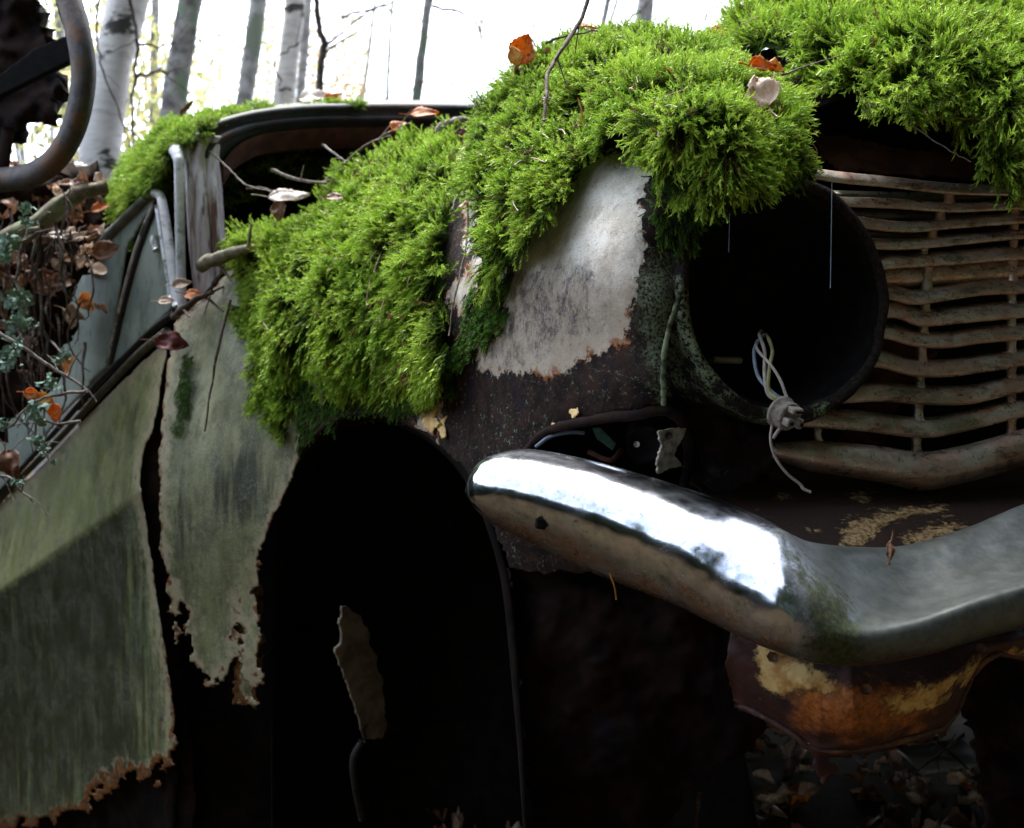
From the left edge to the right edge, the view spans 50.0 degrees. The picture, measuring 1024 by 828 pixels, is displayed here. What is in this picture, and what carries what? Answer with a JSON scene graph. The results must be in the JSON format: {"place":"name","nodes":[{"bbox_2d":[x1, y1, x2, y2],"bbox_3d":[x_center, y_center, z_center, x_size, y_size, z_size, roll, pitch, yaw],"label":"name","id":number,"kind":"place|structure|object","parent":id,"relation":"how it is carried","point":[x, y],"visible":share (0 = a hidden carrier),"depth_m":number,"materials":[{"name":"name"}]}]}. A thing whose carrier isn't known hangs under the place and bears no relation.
{"place":"outdoors","nodes":[
{"label":"outdoors","id":0,"kind":"place"},
{"bbox_2d":[10,0,767,162],"label":"sky","id":1,"kind":"structure","parent":0,"point":[434,87],"materials":[{"name":"white"}]},
{"bbox_2d":[340,1,441,45],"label":"thin branch","id":2,"kind":"object","parent":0,"point":[382,5],"visible":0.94,"depth_m":5.99,"materials":[{"name":"grey plant"}]},
{"bbox_2d":[4,471,984,827],"bbox_3d":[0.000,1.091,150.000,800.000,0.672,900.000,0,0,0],"label":"ground","id":3,"kind":"structure","parent":0,"point":[834,803],"depth_m":2.30,"materials":[{"name":"soil"}]},
{"bbox_2d":[42,0,95,161],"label":"birch tree","id":4,"kind":"object","parent":3,"relation":"on","point":[58,25],"visible":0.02,"depth_m":9.96,"materials":[{"name":"white plant"}]},
{"bbox_2d":[32,0,149,474],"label":"birch tree","id":5,"kind":"object","parent":3,"relation":"on","point":[102,142],"visible":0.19,"depth_m":4.52,"materials":[{"name":"white plant"}]},
{"bbox_2d":[95,0,136,139],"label":"thin branch","id":6,"kind":"object","parent":5,"relation":"attached to","point":[96,35],"visible":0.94,"depth_m":3.50,"materials":[{"name":"brown plant"}]},
{"bbox_2d":[104,0,139,175],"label":"thin branch","id":7,"kind":"object","parent":5,"relation":"attached to","point":[136,55],"visible":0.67,"depth_m":3.60,"materials":[{"name":"brown plant"}]},
{"bbox_2d":[139,12,188,76],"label":"thin branch","id":8,"kind":"object","parent":5,"relation":"attached to","point":[150,44],"visible":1,"depth_m":4.60,"materials":[{"name":"brown plant"}]},
{"bbox_2d":[133,48,201,103],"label":"thin branch","id":9,"kind":"object","parent":5,"relation":"attached to","point":[139,74],"visible":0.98,"depth_m":4.50,"materials":[{"name":"brown plant"}]},
{"bbox_2d":[19,14,163,164],"bbox_3d":[-6.117,-3.302,13.009,4.320,9.802,3.650,0,0,13],"label":"slender tree","id":10,"kind":"object","parent":3,"relation":"on","point":[22,154],"visible":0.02,"depth_m":13.46,"materials":[{"name":"yellow plant"}]},
{"bbox_2d":[41,0,166,161],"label":"slender tree","id":11,"kind":"object","parent":3,"relation":"on","point":[51,134],"visible":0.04,"depth_m":14.95,"materials":[{"name":"yellow plant"}]},
{"bbox_2d":[11,0,239,163],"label":"bush","id":12,"kind":"object","parent":3,"relation":"on","point":[36,128],"visible":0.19,"depth_m":7.45,"materials":[{"name":"yellow plant"}]},
{"bbox_2d":[25,0,333,161],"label":"bush","id":13,"kind":"object","parent":3,"relation":"on","point":[200,75],"visible":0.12,"depth_m":8.15,"materials":[{"name":"yellow plant"}]},
{"bbox_2d":[145,0,272,108],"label":"slender tree","id":14,"kind":"object","parent":3,"relation":"on","point":[222,85],"visible":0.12,"depth_m":20.55,"materials":[{"name":"yellow plant"}]},
{"bbox_2d":[159,17,260,108],"bbox_3d":[-6.363,-3.323,23.117,5.034,9.845,2.575,0,0,37],"label":"slender tree","id":15,"kind":"object","parent":3,"relation":"on","point":[201,36],"visible":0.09,"depth_m":23.00,"materials":[{"name":"yellow plant"}]},
{"bbox_2d":[147,0,275,119],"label":"birch tree","id":16,"kind":"object","parent":3,"relation":"on","point":[174,94],"visible":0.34,"depth_m":5.54,"materials":[{"name":"grey plant"}]},
{"bbox_2d":[56,0,461,131],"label":"birch tree","id":17,"kind":"object","parent":3,"relation":"on","point":[155,5],"visible":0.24,"depth_m":9.49,"materials":[{"name":"grey plant"}]},
{"bbox_2d":[216,0,311,102],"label":"birch tree","id":18,"kind":"object","parent":3,"relation":"on","point":[302,66],"visible":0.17,"depth_m":7.75,"materials":[{"name":"grey plant"}]},
{"bbox_2d":[191,1,349,108],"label":"slender tree","id":19,"kind":"object","parent":3,"relation":"on","point":[268,81],"visible":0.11,"depth_m":19.84,"materials":[{"name":"yellow plant"}]},
{"bbox_2d":[273,0,305,104],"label":"birch tree","id":20,"kind":"object","parent":3,"relation":"on","point":[287,66],"visible":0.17,"depth_m":6.93,"materials":[{"name":"white plant"}]},
{"bbox_2d":[271,16,314,85],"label":"thin branch","id":21,"kind":"object","parent":20,"relation":"attached to","point":[275,71],"visible":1,"depth_m":5.00,"materials":[{"name":"brown plant"}]},
{"bbox_2d":[235,0,367,107],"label":"birch tree","id":22,"kind":"object","parent":3,"relation":"on","point":[251,53],"visible":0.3,"depth_m":6.46,"materials":[{"name":"white plant"}]},
{"bbox_2d":[210,0,421,102],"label":"bush","id":23,"kind":"object","parent":3,"relation":"on","point":[336,64],"visible":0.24,"depth_m":13.81,"materials":[{"name":"yellow plant"}]},
{"bbox_2d":[217,0,442,99],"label":"slender tree","id":24,"kind":"object","parent":3,"relation":"on","point":[371,40],"visible":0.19,"depth_m":13.84,"materials":[{"name":"grey plant"}]},
{"bbox_2d":[313,0,372,101],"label":"sapling","id":25,"kind":"object","parent":3,"relation":"on","point":[324,49],"visible":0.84,"depth_m":4.19,"materials":[{"name":"brown plant"}]},
{"bbox_2d":[265,42,426,100],"bbox_3d":[-2.082,-2.224,16.024,3.026,6.081,2.599,0,0,0],"label":"bush","id":26,"kind":"object","parent":3,"relation":"on","point":[358,82],"visible":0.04,"depth_m":15.52,"materials":[{"name":"yellow plant"}]},
{"bbox_2d":[325,0,392,99],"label":"slender tree","id":27,"kind":"object","parent":3,"relation":"on","point":[353,42],"visible":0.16,"depth_m":21.24,"materials":[{"name":"yellow plant"}]},
{"bbox_2d":[411,0,432,99],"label":"birch tree","id":28,"kind":"object","parent":3,"relation":"on","point":[418,83],"visible":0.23,"depth_m":7.96,"materials":[{"name":"grey plant"}]},
{"bbox_2d":[432,4,521,66],"bbox_3d":[-0.222,-2.447,7.074,0.569,0.324,0.314,0,0,0],"label":"thin branch","id":29,"kind":"object","parent":28,"relation":"attached to","point":[455,10],"visible":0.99,"depth_m":6.99,"materials":[{"name":"grey plant"}]},
{"bbox_2d":[312,0,535,99],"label":"slender tree","id":30,"kind":"object","parent":3,"relation":"on","point":[389,60],"visible":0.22,"depth_m":13.52,"materials":[{"name":"grey plant"}]},
{"bbox_2d":[437,0,498,100],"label":"slender tree","id":31,"kind":"object","parent":3,"relation":"on","point":[452,63],"visible":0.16,"depth_m":19.87,"materials":[{"name":"yellow plant"}]},
{"bbox_2d":[449,0,511,101],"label":"slender tree","id":32,"kind":"object","parent":3,"relation":"on","point":[496,48],"visible":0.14,"depth_m":20.76,"materials":[{"name":"yellow plant"}]},
{"bbox_2d":[443,0,546,100],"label":"slender tree","id":33,"kind":"object","parent":3,"relation":"on","point":[477,84],"visible":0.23,"depth_m":16.73,"materials":[{"name":"yellow plant"}]},
{"bbox_2d":[0,46,1023,827],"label":"wrecked car","id":34,"kind":"object","parent":3,"relation":"on","point":[740,450],"visible":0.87,"depth_m":1.34,"materials":[{"name":"beige paint"}]},
{"bbox_2d":[0,439,20,479],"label":"leaf","id":35,"kind":"object","parent":34,"relation":"on","point":[9,464],"visible":0.89,"depth_m":1.66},
{"bbox_2d":[0,475,48,514],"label":"lichened twig","id":36,"kind":"object","parent":34,"relation":"attached to","point":[19,483],"visible":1,"depth_m":1.63,"materials":[{"name":"wood"}]},
{"bbox_2d":[27,392,52,404],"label":"leaf","id":37,"kind":"object","parent":34,"relation":"on","point":[47,400],"visible":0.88,"depth_m":1.62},
{"bbox_2d":[16,387,40,399],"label":"leaf","id":38,"kind":"object","parent":37,"relation":"on","point":[32,390],"visible":1,"depth_m":1.62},
{"bbox_2d":[0,372,87,431],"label":"lichened twig","id":39,"kind":"object","parent":34,"relation":"attached to","point":[50,383],"visible":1,"depth_m":1.60,"materials":[{"name":"wood"}]},
{"bbox_2d":[9,402,80,465],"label":"lichened twig","id":40,"kind":"object","parent":39,"relation":"attached to","point":[42,446],"visible":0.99,"depth_m":1.61,"materials":[{"name":"grey plant"}]},
{"bbox_2d":[47,398,61,421],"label":"leaf","id":41,"kind":"object","parent":40,"relation":"attached to","point":[54,411],"visible":0.96,"depth_m":1.62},
{"bbox_2d":[0,0,95,197],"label":"steering wheel","id":42,"kind":"object","parent":34,"relation":"on","point":[36,57],"visible":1,"depth_m":1.82,"materials":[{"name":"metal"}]},
{"bbox_2d":[0,332,96,401],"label":"lichened twig","id":43,"kind":"object","parent":34,"relation":"attached to","point":[7,354],"visible":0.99,"depth_m":1.62,"materials":[{"name":"wood"}]},
{"bbox_2d":[0,160,111,457],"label":"brush heap","id":44,"kind":"object","parent":34,"relation":"in","point":[49,317],"visible":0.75,"depth_m":2.23,"materials":[{"name":"brown plant"}]},
{"bbox_2d":[0,280,39,341],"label":"lichened twig","id":45,"kind":"object","parent":44,"relation":"on","point":[18,322],"visible":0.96,"depth_m":1.89,"materials":[{"name":"teal plant"}]},
{"bbox_2d":[0,201,50,265],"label":"lichened twig","id":46,"kind":"object","parent":44,"relation":"on","point":[25,207],"visible":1,"depth_m":1.94,"materials":[{"name":"teal plant"}]},
{"bbox_2d":[0,160,107,383],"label":"leaf litter on brush","id":47,"kind":"object","parent":44,"relation":"on","point":[84,298],"visible":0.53,"depth_m":2.14,"materials":[{"name":"plant"}]},
{"bbox_2d":[0,180,108,252],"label":"branch","id":48,"kind":"object","parent":44,"relation":"on","point":[47,215],"visible":0.84,"depth_m":2.06,"materials":[{"name":"brown plant"}]},
{"bbox_2d":[43,230,79,238],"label":"leaf","id":49,"kind":"object","parent":44,"relation":"on","point":[51,235],"visible":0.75,"depth_m":2.08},
{"bbox_2d":[54,303,84,319],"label":"leaf","id":50,"kind":"object","parent":44,"relation":"on","point":[72,308],"visible":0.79,"depth_m":2.12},
{"bbox_2d":[64,231,95,241],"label":"leaf","id":51,"kind":"object","parent":44,"relation":"on","point":[78,237],"visible":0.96,"depth_m":2.08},
{"bbox_2d":[50,340,84,364],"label":"lichened twig","id":52,"kind":"object","parent":34,"relation":"on","point":[67,356],"visible":0.71,"depth_m":1.89,"materials":[{"name":"grey plant"}]},
{"bbox_2d":[83,202,109,212],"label":"leaf","id":53,"kind":"object","parent":34,"relation":"on","point":[97,207],"visible":0.92,"depth_m":2.30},
{"bbox_2d":[91,240,118,260],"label":"leaf","id":54,"kind":"object","parent":34,"relation":"attached to","point":[104,250],"visible":0.9,"depth_m":2.22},
{"bbox_2d":[151,295,174,303],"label":"leaf","id":55,"kind":"object","parent":34,"relation":"on","point":[165,299],"visible":1,"depth_m":1.99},
{"bbox_2d":[140,330,188,350],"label":"leaf","id":56,"kind":"object","parent":34,"relation":"on","point":[173,340],"visible":1,"depth_m":1.97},
{"bbox_2d":[164,278,191,288],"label":"leaf","id":57,"kind":"object","parent":34,"relation":"on","point":[178,283],"visible":1,"depth_m":2.00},
{"bbox_2d":[167,352,194,438],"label":"moss on side panel","id":58,"kind":"object","parent":34,"relation":"attached to","point":[187,388],"visible":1,"depth_m":1.94,"materials":[{"name":"plant"}]},
{"bbox_2d":[170,285,223,319],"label":"twig","id":59,"kind":"object","parent":34,"relation":"on","point":[179,311],"visible":0.93,"depth_m":1.97,"materials":[{"name":"wood"}]},
{"bbox_2d":[175,289,201,298],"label":"leaf","id":60,"kind":"object","parent":59,"relation":"on","point":[189,293],"visible":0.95,"depth_m":1.98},
{"bbox_2d":[195,222,256,280],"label":"branch","id":61,"kind":"object","parent":34,"relation":"on","point":[205,263],"visible":0.85,"depth_m":1.91,"materials":[{"name":"brown plant"}]},
{"bbox_2d":[190,272,223,326],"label":"twig","id":62,"kind":"object","parent":61,"relation":"hanging from","point":[215,278],"visible":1,"depth_m":1.93,"materials":[{"name":"wood"}]},
{"bbox_2d":[208,151,270,191],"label":"twig","id":63,"kind":"object","parent":34,"relation":"on","point":[221,161],"visible":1,"depth_m":1.98,"materials":[{"name":"wood"}]},
{"bbox_2d":[103,90,381,251],"bbox_3d":[-0.635,-0.525,2.549,0.696,0.359,1.011,0,0,0],"label":"moss on roof","id":64,"kind":"object","parent":34,"relation":"on","point":[140,170],"visible":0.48,"depth_m":2.37,"materials":[{"name":"plant"}]},
{"bbox_2d":[179,100,193,116],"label":"leaf","id":65,"kind":"object","parent":64,"relation":"on","point":[185,109],"visible":0.77,"depth_m":2.42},
{"bbox_2d":[216,216,298,447],"bbox_3d":[-0.418,-0.148,1.868,0.116,0.403,0.392,0,0,-28],"label":"moss fringe by scuttle","id":66,"kind":"object","parent":34,"relation":"hanging from","point":[274,404],"visible":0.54,"depth_m":1.80,"materials":[{"name":"green moss"}]},
{"bbox_2d":[204,300,231,431],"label":"twig","id":67,"kind":"object","parent":66,"relation":"hanging from","point":[220,340],"visible":1,"depth_m":1.85,"materials":[{"name":"wood"}]},
{"bbox_2d":[284,88,330,101],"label":"leaf","id":68,"kind":"object","parent":34,"relation":"on","point":[307,94],"visible":0.91,"depth_m":2.42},
{"bbox_2d":[222,114,468,423],"bbox_3d":[-0.208,-0.245,1.783,0.414,0.525,0.911,0,0,-27],"label":"moss on fender","id":69,"kind":"object","parent":34,"relation":"on","point":[347,336],"visible":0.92,"depth_m":1.59,"materials":[{"name":"green moss"}]},
{"bbox_2d":[270,190,285,221],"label":"leaf","id":70,"kind":"object","parent":69,"relation":"on","point":[277,208],"visible":0.97,"depth_m":1.88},
{"bbox_2d":[251,188,309,200],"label":"leaf","id":71,"kind":"object","parent":69,"relation":"on","point":[284,194],"visible":1,"depth_m":1.88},
{"bbox_2d":[270,165,343,192],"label":"twig","id":72,"kind":"object","parent":69,"relation":"on","point":[295,178],"visible":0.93,"depth_m":1.89,"materials":[{"name":"wood"}]},
{"bbox_2d":[319,193,343,199],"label":"leaf","id":73,"kind":"object","parent":69,"relation":"on","point":[335,196],"visible":1,"depth_m":1.72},
{"bbox_2d":[324,106,413,184],"bbox_3d":[-0.243,-0.467,1.917,0.158,0.142,0.072,0,0,11],"label":"twig","id":74,"kind":"object","parent":69,"relation":"on","point":[368,144],"visible":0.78,"depth_m":1.92,"materials":[{"name":"wood"}]},
{"bbox_2d":[388,121,405,132],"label":"leaf","id":75,"kind":"object","parent":69,"relation":"on","point":[394,125],"visible":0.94,"depth_m":1.92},
{"bbox_2d":[399,106,438,116],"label":"leaf","id":76,"kind":"object","parent":69,"relation":"on","point":[419,111],"visible":1,"depth_m":1.90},
{"bbox_2d":[434,116,468,134],"bbox_3d":[-0.097,-0.476,1.808,0.064,0.037,0.024,0,0,-29],"label":"bark stick","id":77,"kind":"object","parent":69,"relation":"on","point":[439,127],"visible":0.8,"depth_m":1.80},
{"bbox_2d":[455,121,466,142],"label":"leaf","id":78,"kind":"object","parent":69,"relation":"on","point":[461,132],"visible":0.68,"depth_m":1.74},
{"bbox_2d":[150,6,1022,389],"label":"moss debris","id":79,"kind":"object","parent":69,"relation":"on","point":[514,164],"visible":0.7,"depth_m":1.46,"materials":[{"name":"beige plant"}]},
{"bbox_2d":[288,262,514,459],"bbox_3d":[-0.165,-0.060,1.503,0.051,0.264,0.576,0,0,-37],"label":"moss above wheel arch","id":80,"kind":"object","parent":34,"relation":"attached to","point":[474,324],"visible":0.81,"depth_m":1.39,"materials":[{"name":"plant"}]},
{"bbox_2d":[439,12,823,306],"bbox_3d":[0.131,-0.346,1.387,0.457,0.446,0.696,0,0,0],"label":"moss on headlight crown","id":81,"kind":"object","parent":34,"relation":"on","point":[716,139],"visible":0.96,"depth_m":1.22,"materials":[{"name":"green moss"}]},
{"bbox_2d":[448,203,468,335],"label":"twig","id":82,"kind":"object","parent":81,"relation":"hanging from","point":[465,249],"visible":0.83,"depth_m":1.36,"materials":[{"name":"wood"}]},
{"bbox_2d":[507,45,523,72],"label":"leaf","id":83,"kind":"object","parent":81,"relation":"on","point":[515,56],"visible":1,"depth_m":1.47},
{"bbox_2d":[508,33,535,76],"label":"leaf","id":84,"kind":"object","parent":81,"relation":"on","point":[523,44],"visible":0.83,"depth_m":1.50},
{"bbox_2d":[543,0,589,121],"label":"twig","id":85,"kind":"object","parent":81,"relation":"on","point":[570,35],"visible":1,"depth_m":1.30,"materials":[{"name":"wood"}]},
{"bbox_2d":[545,30,597,43],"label":"twig","id":86,"kind":"object","parent":81,"relation":"on","point":[553,39],"visible":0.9,"depth_m":1.45,"materials":[{"name":"wood"}]},
{"bbox_2d":[638,149,823,267],"bbox_3d":[0.226,-0.218,1.156,0.201,0.137,0.056,0,0,-9],"label":"moss by headlight rim","id":87,"kind":"object","parent":81,"relation":"hanging from","point":[663,228],"visible":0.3,"depth_m":1.14,"materials":[{"name":"plant"}]},
{"bbox_2d":[738,54,776,71],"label":"leaf","id":88,"kind":"object","parent":81,"relation":"on","point":[759,62],"visible":1,"depth_m":1.20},
{"bbox_2d":[746,74,780,116],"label":"leaf","id":89,"kind":"object","parent":81,"relation":"on","point":[767,89],"visible":0.99,"depth_m":1.12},
{"bbox_2d":[770,57,784,72],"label":"leaf","id":90,"kind":"object","parent":81,"relation":"on","point":[778,68],"visible":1,"depth_m":1.21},
{"bbox_2d":[780,54,845,74],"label":"twig","id":91,"kind":"object","parent":81,"relation":"on","point":[809,65],"visible":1,"depth_m":1.22,"materials":[{"name":"wood"}]},
{"bbox_2d":[830,189,831,287],"bbox_3d":[0.320,-0.180,1.100,0.002,0.108,0.001,0,0,0],"label":"spider thread","id":92,"kind":"object","parent":81,"relation":"hanging from","point":[831,236],"visible":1,"depth_m":1.10,"materials":[{"name":"fabric"}]},
{"bbox_2d":[695,792,701,827],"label":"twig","id":93,"kind":"object","parent":34,"relation":"on","point":[699,795],"visible":1,"depth_m":1.60,"materials":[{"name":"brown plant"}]},
{"bbox_2d":[705,0,1023,216],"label":"moss on bonnet","id":94,"kind":"object","parent":34,"relation":"on","point":[926,51],"visible":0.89,"depth_m":1.26,"materials":[{"name":"green moss"}]},
{"bbox_2d":[853,81,1023,212],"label":"moss strands","id":95,"kind":"object","parent":94,"relation":"hanging from","point":[989,153],"visible":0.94,"depth_m":1.19,"materials":[{"name":"moss"}]},
{"bbox_2d":[910,122,970,161],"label":"twig","id":96,"kind":"object","parent":95,"relation":"attached to","point":[916,128],"visible":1,"depth_m":1.19,"materials":[{"name":"wood"}]},
{"bbox_2d":[886,530,894,564],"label":"leaf","id":97,"kind":"object","parent":34,"relation":"on","point":[890,548],"visible":1,"depth_m":0.99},
{"bbox_2d":[436,0,632,67],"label":"slender tree","id":98,"kind":"object","parent":3,"relation":"on","point":[523,20],"visible":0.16,"depth_m":15.49,"materials":[{"name":"yellow plant"}]},
{"bbox_2d":[480,0,653,28],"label":"birch tree","id":99,"kind":"object","parent":3,"relation":"on","point":[648,8],"visible":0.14,"depth_m":8.47,"materials":[{"name":"grey plant"}]},
{"bbox_2d":[600,0,610,24],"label":"birch tree","id":100,"kind":"object","parent":3,"relation":"on","point":[605,9],"visible":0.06,"depth_m":8.19,"materials":[{"name":"white plant"}]},
{"bbox_2d":[567,0,726,30],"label":"slender tree","id":101,"kind":"object","parent":3,"relation":"on","point":[705,15],"visible":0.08,"depth_m":14.13,"materials":[{"name":"grey plant"}]},
{"bbox_2d":[616,0,717,27],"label":"slender tree","id":102,"kind":"object","parent":3,"relation":"on","point":[668,8],"visible":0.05,"depth_m":14.60,"materials":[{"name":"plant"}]},
{"bbox_2d":[414,711,984,827],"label":"leaf litter on ground","id":103,"kind":"object","parent":3,"relation":"on","point":[803,793],"visible":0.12,"depth_m":2.21,"materials":[{"name":"plant"}]},
{"bbox_2d":[903,733,965,784],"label":"twig","id":104,"kind":"object","parent":103,"relation":"on","point":[957,739],"visible":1,"depth_m":1.95,"materials":[{"name":"wood"}]},
{"bbox_2d":[896,739,977,773],"bbox_3d":[0.902,0.716,2.300,0.161,0.036,0.099,0,0,-15],"label":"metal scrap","id":105,"kind":"object","parent":103,"relation":"on","point":[963,751],"visible":0.68,"depth_m":2.29,"materials":[{"name":"white metal"}]},
{"bbox_2d":[927,733,973,772],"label":"twig","id":106,"kind":"object","parent":103,"relation":"on","point":[948,751],"visible":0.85,"depth_m":1.96,"materials":[{"name":"wood"}]},
{"bbox_2d":[682,0,741,34],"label":"bush","id":107,"kind":"object","parent":3,"relation":"on","point":[695,3],"visible":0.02,"depth_m":11.81,"materials":[{"name":"grey plant"}]},
{"bbox_2d":[541,0,552,40],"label":"thin branch","id":108,"kind":"object","parent":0,"point":[550,7],"visible":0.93,"depth_m":6.00,"materials":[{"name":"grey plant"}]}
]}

